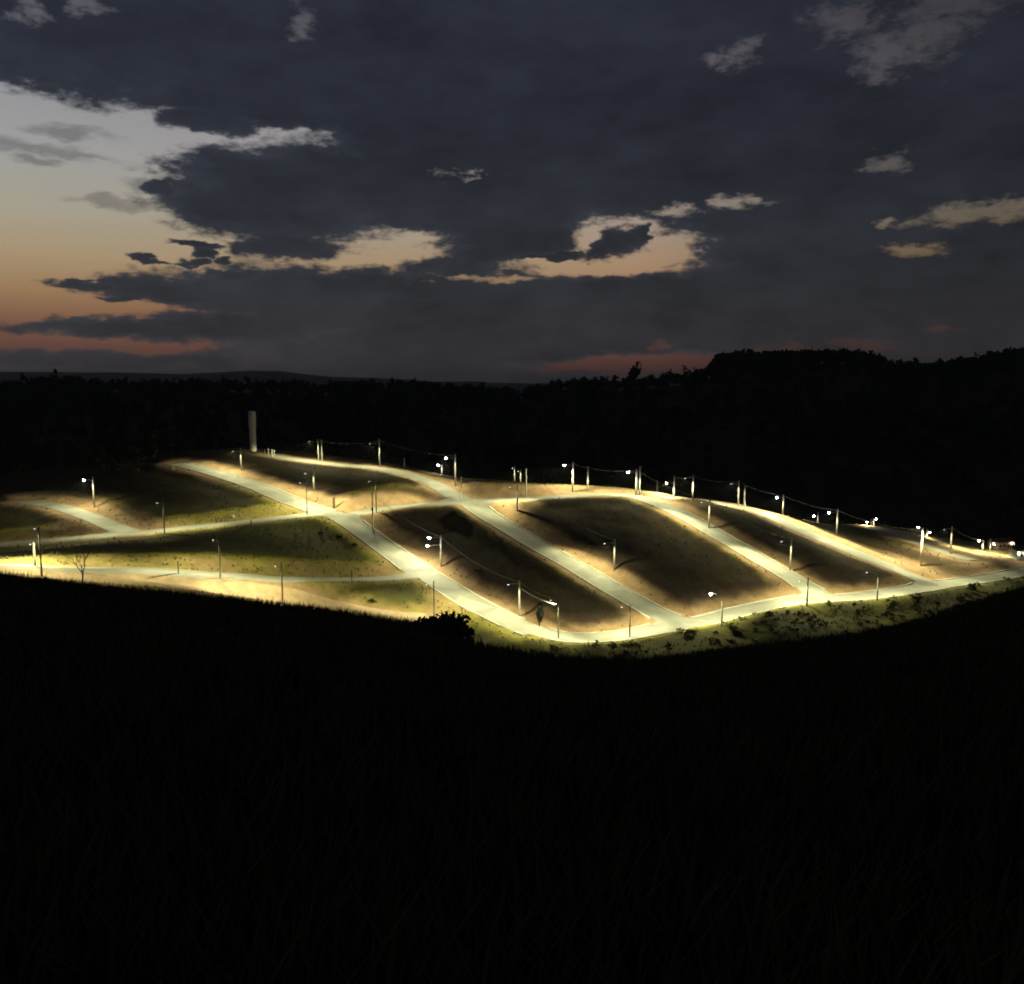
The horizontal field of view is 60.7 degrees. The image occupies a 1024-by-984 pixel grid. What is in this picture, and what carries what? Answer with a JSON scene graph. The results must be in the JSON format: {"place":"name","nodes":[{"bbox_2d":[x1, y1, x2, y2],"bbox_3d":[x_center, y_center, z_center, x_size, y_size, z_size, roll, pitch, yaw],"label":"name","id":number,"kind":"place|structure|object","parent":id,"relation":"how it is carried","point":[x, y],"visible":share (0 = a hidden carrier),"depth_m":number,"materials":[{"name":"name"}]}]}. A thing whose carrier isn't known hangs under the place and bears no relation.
{"place":"outdoors","nodes":[
{"label":"outdoors","id":0,"kind":"place"},
{"bbox_2d":[18,501,141,534],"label":"road","id":1,"kind":"structure","parent":0,"point":[112,526],"depth_m":258.43,"materials":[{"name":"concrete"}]},
{"bbox_2d":[0,511,335,545],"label":"road","id":2,"kind":"structure","parent":0,"point":[309,514],"depth_m":247.03,"materials":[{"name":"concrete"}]},
{"bbox_2d":[0,564,419,582],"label":"road","id":3,"kind":"structure","parent":0,"point":[167,572],"depth_m":193.44,"materials":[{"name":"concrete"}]},
{"bbox_2d":[0,566,428,620],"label":"dirt track","id":4,"kind":"structure","parent":0,"point":[245,589],"depth_m":192.56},
{"bbox_2d":[170,463,536,634],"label":"road","id":5,"kind":"structure","parent":0,"point":[403,560],"depth_m":247.91,"materials":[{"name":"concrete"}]},
{"bbox_2d":[167,464,523,635],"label":"kerb","id":6,"kind":"structure","parent":5,"relation":"on","point":[394,564],"depth_m":249.46,"materials":[{"name":"concrete"}]},
{"bbox_2d":[187,462,525,619],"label":"kerb","id":7,"kind":"structure","parent":5,"relation":"on","point":[385,537],"depth_m":252.65,"materials":[{"name":"concrete"}]},
{"bbox_2d":[265,455,460,497],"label":"road","id":8,"kind":"structure","parent":0,"point":[446,491],"depth_m":306.05,"materials":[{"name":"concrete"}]},
{"bbox_2d":[348,493,611,518],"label":"road","id":9,"kind":"structure","parent":0,"point":[440,502],"depth_m":276.36,"materials":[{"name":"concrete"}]},
{"bbox_2d":[0,363,1023,983],"bbox_3d":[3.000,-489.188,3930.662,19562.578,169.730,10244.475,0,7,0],"label":"ground","id":10,"kind":"structure","parent":0,"point":[676,557],"depth_m":259.97,"materials":[{"name":"plant"}]},
{"bbox_2d":[29,542,36,565],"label":"street lamp","id":11,"kind":"object","parent":10,"relation":"on","point":[34,557],"visible":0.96,"depth_m":178.87,"materials":[{"name":"metal"}]},
{"bbox_2d":[33,526,42,575],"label":"street lamp","id":12,"kind":"object","parent":10,"relation":"on","point":[41,569],"visible":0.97,"depth_m":170.74,"materials":[{"name":"concrete"}]},
{"bbox_2d":[64,548,91,583],"bbox_3d":[-19.768,3.471,39.678,1.028,2.048,1.543,0,7,0],"label":"bare tree","id":13,"kind":"object","parent":10,"relation":"on","point":[80,563],"visible":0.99,"depth_m":39.79,"materials":[{"name":"brown plant"}]},
{"bbox_2d":[83,477,94,507],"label":"street lamp","id":14,"kind":"object","parent":10,"relation":"on","point":[93,491],"visible":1,"depth_m":270.23,"materials":[{"name":"metal"}]},
{"bbox_2d":[160,499,164,533],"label":"street lamp","id":15,"kind":"object","parent":10,"relation":"on","point":[163,516],"visible":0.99,"depth_m":238.40,"materials":[{"name":"metal"}]},
{"bbox_2d":[212,536,220,578],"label":"street lamp","id":16,"kind":"object","parent":10,"relation":"on","point":[219,557],"visible":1,"depth_m":194.37,"materials":[{"name":"metal"}]},
{"bbox_2d":[231,448,241,470],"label":"street lamp","id":17,"kind":"object","parent":10,"relation":"on","point":[240,458],"visible":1,"depth_m":309.06,"materials":[{"name":"metal"}]},
{"bbox_2d":[248,411,256,450],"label":"water tower","id":18,"kind":"structure","parent":10,"relation":"on","point":[252,424],"depth_m":341.66,"materials":[{"name":"concrete"}]},
{"bbox_2d":[275,562,283,603],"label":"street lamp","id":19,"kind":"object","parent":10,"relation":"on","point":[281,581],"visible":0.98,"depth_m":193.20,"materials":[{"name":"metal"}]},
{"bbox_2d":[300,479,307,513],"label":"street lamp","id":20,"kind":"object","parent":10,"relation":"on","point":[306,497],"visible":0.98,"depth_m":265.73,"materials":[{"name":"metal"}]},
{"bbox_2d":[304,468,314,491],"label":"street lamp","id":21,"kind":"object","parent":10,"relation":"on","point":[313,481],"visible":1,"depth_m":286.47,"materials":[{"name":"metal"}]},
{"bbox_2d":[332,497,334,508],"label":"stump","id":22,"kind":"object","parent":10,"relation":"on","point":[333,500],"visible":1,"depth_m":273.81,"materials":[{"name":"brown wood"}]},
{"bbox_2d":[370,492,373,527],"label":"utility pole","id":23,"kind":"object","parent":10,"relation":"on","point":[372,511],"visible":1,"depth_m":260.83,"materials":[{"name":"concrete"}]},
{"bbox_2d":[372,477,376,511],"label":"street lamp","id":24,"kind":"object","parent":10,"relation":"on","point":[375,494],"visible":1,"depth_m":266.94,"materials":[{"name":"metal"}]},
{"bbox_2d":[369,439,380,466],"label":"street lamp","id":25,"kind":"object","parent":10,"relation":"on","point":[379,452],"visible":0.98,"depth_m":318.72,"materials":[{"name":"metal"}]},
{"bbox_2d":[426,581,434,615],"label":"street lamp","id":26,"kind":"object","parent":10,"relation":"on","point":[433,599],"visible":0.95,"depth_m":212.97,"materials":[{"name":"metal"}]},
{"bbox_2d":[426,535,441,566],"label":"street lamp","id":27,"kind":"object","parent":10,"relation":"on","point":[440,549],"visible":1,"depth_m":242.70,"materials":[{"name":"concrete"}]},
{"bbox_2d":[441,537,517,581],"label":"overhead cable","id":28,"kind":"object","parent":27,"relation":"attached to","point":[478,564],"visible":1,"depth_m":230.55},
{"bbox_2d":[410,611,475,641],"bbox_3d":[-2.977,5.642,33.789,3.182,2.089,3.496,0,7,0],"label":"bush","id":29,"kind":"object","parent":10,"relation":"on","point":[452,623],"visible":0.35,"depth_m":33.34,"materials":[{"name":"green plant"}]},
{"bbox_2d":[445,454,455,485],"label":"street lamp","id":30,"kind":"object","parent":10,"relation":"on","point":[455,468],"visible":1,"depth_m":289.86,"materials":[{"name":"metal"}]},
{"bbox_2d":[0,567,1023,983],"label":"grass","id":31,"kind":"structure","parent":10,"relation":"on","point":[876,901],"depth_m":5.22,"materials":[{"name":"plant"}]},
{"bbox_2d":[0,346,1023,487],"bbox_3d":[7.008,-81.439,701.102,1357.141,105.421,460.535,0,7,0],"label":"wood","id":32,"kind":"object","parent":10,"relation":"on","point":[17,394],"visible":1,"depth_m":661.71,"materials":[{"name":"green plant"}]},
{"bbox_2d":[0,423,1023,544],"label":"wood","id":33,"kind":"object","parent":10,"relation":"on","point":[139,447],"visible":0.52,"depth_m":380.03,"materials":[{"name":"green plant"}]},
{"bbox_2d":[507,580,519,615],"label":"street lamp","id":34,"kind":"object","parent":10,"relation":"on","point":[519,598],"visible":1,"depth_m":218.91,"materials":[{"name":"metal"}]},
{"bbox_2d":[519,587,557,604],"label":"overhead cable","id":35,"kind":"object","parent":34,"relation":"attached to","point":[538,598],"visible":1,"depth_m":211.66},
{"bbox_2d":[509,484,517,510],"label":"street lamp","id":36,"kind":"object","parent":10,"relation":"on","point":[517,498],"visible":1,"depth_m":270.39,"materials":[{"name":"metal"}]},
{"bbox_2d":[520,487,612,539],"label":"overhead cable","id":37,"kind":"object","parent":36,"relation":"attached to","point":[565,517],"visible":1,"depth_m":253.97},
{"bbox_2d":[524,469,527,495],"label":"utility pole","id":38,"kind":"object","parent":10,"relation":"on","point":[526,482],"visible":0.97,"depth_m":284.96,"materials":[{"name":"wood"}]},
{"bbox_2d":[536,601,544,625],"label":"tree","id":39,"kind":"object","parent":10,"relation":"on","point":[540,614],"visible":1,"depth_m":212.72,"materials":[{"name":"green plant"}]},
{"bbox_2d":[550,597,558,637],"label":"street lamp","id":40,"kind":"object","parent":10,"relation":"on","point":[558,615],"visible":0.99,"depth_m":205.21,"materials":[{"name":"metal"}]},
{"bbox_2d":[563,462,573,491],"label":"street lamp","id":41,"kind":"object","parent":10,"relation":"on","point":[572,476],"visible":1,"depth_m":291.69,"materials":[{"name":"metal"}]},
{"bbox_2d":[603,539,615,570],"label":"street lamp","id":42,"kind":"object","parent":10,"relation":"on","point":[614,542],"visible":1,"depth_m":241.27,"materials":[{"name":"metal"}]},
{"bbox_2d":[621,603,630,636],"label":"street lamp","id":43,"kind":"object","parent":10,"relation":"on","point":[629,620],"visible":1,"depth_m":207.95,"materials":[{"name":"metal"}]},
{"bbox_2d":[627,469,637,494],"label":"street lamp","id":44,"kind":"object","parent":10,"relation":"on","point":[636,482],"visible":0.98,"depth_m":293.47,"materials":[{"name":"metal"}]},
{"bbox_2d":[624,361,641,384],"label":"tree","id":45,"kind":"object","parent":10,"relation":"on","point":[634,373],"visible":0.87,"depth_m":883.97,"materials":[{"name":"green plant"}]},
{"bbox_2d":[639,466,640,494],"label":"utility pole","id":46,"kind":"object","parent":10,"relation":"on","point":[640,482],"visible":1,"depth_m":292.80,"materials":[{"name":"wood"}]},
{"bbox_2d":[665,476,674,497],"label":"street lamp","id":47,"kind":"object","parent":10,"relation":"on","point":[673,488],"visible":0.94,"depth_m":302.64,"materials":[{"name":"metal"}]},
{"bbox_2d":[685,629,697,634],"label":"shrub","id":48,"kind":"object","parent":10,"relation":"on","point":[693,632],"visible":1,"depth_m":207.59,"materials":[{"name":"green plant"}]},
{"bbox_2d":[692,475,693,500],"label":"street lamp","id":49,"kind":"object","parent":10,"relation":"on","point":[693,489],"visible":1,"depth_m":291.58,"materials":[{"name":"metal"}]},
{"bbox_2d":[701,498,709,527],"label":"street lamp","id":50,"kind":"object","parent":10,"relation":"on","point":[709,515],"visible":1,"depth_m":268.67,"materials":[{"name":"metal"}]},
{"bbox_2d":[618,496,794,587],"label":"kerb","id":51,"kind":"structure","parent":10,"relation":"on","point":[716,540],"depth_m":260.60,"materials":[{"name":"concrete"}]},
{"bbox_2d":[709,593,722,625],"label":"street lamp","id":52,"kind":"object","parent":10,"relation":"on","point":[721,609],"visible":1,"depth_m":212.57,"materials":[{"name":"metal"}]},
{"bbox_2d":[728,625,737,630],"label":"shrub","id":53,"kind":"object","parent":10,"relation":"on","point":[732,627],"visible":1,"depth_m":209.72,"materials":[{"name":"green plant"}]},
{"bbox_2d":[731,480,739,505],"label":"street lamp","id":54,"kind":"object","parent":10,"relation":"on","point":[738,483],"visible":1,"depth_m":304.35,"materials":[{"name":"metal"}]},
{"bbox_2d":[764,611,773,617],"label":"shrub","id":55,"kind":"object","parent":10,"relation":"on","point":[770,613],"visible":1,"depth_m":218.80,"materials":[{"name":"green plant"}]},
{"bbox_2d":[776,494,783,514],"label":"street lamp","id":56,"kind":"object","parent":10,"relation":"on","point":[783,504],"visible":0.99,"depth_m":301.75,"materials":[{"name":"metal"}]},
{"bbox_2d":[780,538,791,569],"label":"street lamp","id":57,"kind":"object","parent":10,"relation":"on","point":[790,554],"visible":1,"depth_m":249.29,"materials":[{"name":"metal"}]},
{"bbox_2d":[549,576,1023,658],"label":"scrub","id":58,"kind":"object","parent":10,"relation":"on","point":[890,613],"visible":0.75,"depth_m":217.95,"materials":[{"name":"green plant"}]},
{"bbox_2d":[798,577,808,605],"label":"street lamp","id":59,"kind":"object","parent":10,"relation":"on","point":[807,590],"visible":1,"depth_m":228.15,"materials":[{"name":"metal"}]},
{"bbox_2d":[828,509,837,534],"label":"street lamp","id":60,"kind":"object","parent":10,"relation":"on","point":[836,523],"visible":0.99,"depth_m":289.45,"materials":[{"name":"concrete"}]},
{"bbox_2d":[865,572,878,600],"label":"street lamp","id":61,"kind":"object","parent":10,"relation":"on","point":[877,585],"visible":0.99,"depth_m":233.98,"materials":[{"name":"metal"}]},
{"bbox_2d":[885,599,899,607],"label":"shrub","id":62,"kind":"object","parent":10,"relation":"on","point":[894,604],"visible":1,"depth_m":230.61,"materials":[{"name":"green plant"}]},
{"bbox_2d":[912,595,922,601],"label":"shrub","id":63,"kind":"object","parent":10,"relation":"on","point":[917,598],"visible":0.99,"depth_m":236.32,"materials":[{"name":"green plant"}]},
{"bbox_2d":[917,526,923,565],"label":"street lamp","id":64,"kind":"object","parent":10,"relation":"on","point":[921,552],"visible":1,"depth_m":268.77,"materials":[{"name":"concrete"}]},
{"bbox_2d":[943,527,952,553],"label":"street lamp","id":65,"kind":"object","parent":10,"relation":"on","point":[951,540],"visible":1,"depth_m":296.75,"materials":[{"name":"concrete"}]},
{"bbox_2d":[967,583,976,589],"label":"shrub","id":66,"kind":"object","parent":10,"relation":"on","point":[971,586],"visible":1,"depth_m":248.52,"materials":[{"name":"green plant"}]},
{"bbox_2d":[986,537,1015,549],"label":"building","id":67,"kind":"structure","parent":10,"relation":"on","point":[1003,543],"depth_m":308.85,"materials":[{"name":"tile"}]},
{"bbox_2d":[1007,546,1023,560],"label":"building","id":68,"kind":"structure","parent":10,"relation":"on","point":[1016,553],"depth_m":288.11,"materials":[{"name":"tile"}]},
{"bbox_2d":[0,0,1023,382],"label":"sky","id":69,"kind":"structure","parent":0,"point":[493,191],"materials":[{"name":"grey"}]},
{"bbox_2d":[445,495,693,626],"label":"road","id":70,"kind":"structure","parent":0,"point":[486,512],"depth_m":241.58,"materials":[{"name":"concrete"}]},
{"bbox_2d":[463,506,650,618],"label":"kerb","id":71,"kind":"structure","parent":70,"relation":"on","point":[560,565],"depth_m":239.91,"materials":[{"name":"concrete"}]},
{"bbox_2d":[489,506,681,615],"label":"kerb","id":72,"kind":"structure","parent":70,"relation":"on","point":[584,563],"depth_m":244.38,"materials":[{"name":"concrete"}]},
{"bbox_2d":[603,494,828,597],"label":"road","id":73,"kind":"structure","parent":0,"point":[786,574],"depth_m":259.15,"materials":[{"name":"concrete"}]},
{"bbox_2d":[627,494,823,588],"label":"kerb","id":74,"kind":"structure","parent":73,"relation":"on","point":[733,537],"depth_m":264.66,"materials":[{"name":"concrete"}]},
{"bbox_2d":[515,567,1023,641],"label":"road","id":75,"kind":"structure","parent":0,"point":[656,627],"depth_m":227.73,"materials":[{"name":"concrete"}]},
{"bbox_2d":[549,567,1020,633],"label":"kerb","id":76,"kind":"structure","parent":75,"relation":"on","point":[773,598],"depth_m":234.73,"materials":[{"name":"concrete"}]},
{"bbox_2d":[547,575,1023,642],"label":"kerb","id":77,"kind":"structure","parent":75,"relation":"on","point":[773,609],"depth_m":226.15,"materials":[{"name":"concrete"}]},
{"bbox_2d":[660,497,938,586],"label":"road","id":78,"kind":"structure","parent":0,"point":[835,544],"depth_m":276.79,"materials":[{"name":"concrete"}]},
{"bbox_2d":[860,526,977,560],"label":"road","id":79,"kind":"structure","parent":0,"point":[925,544],"depth_m":310.72,"materials":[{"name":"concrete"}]}
]}

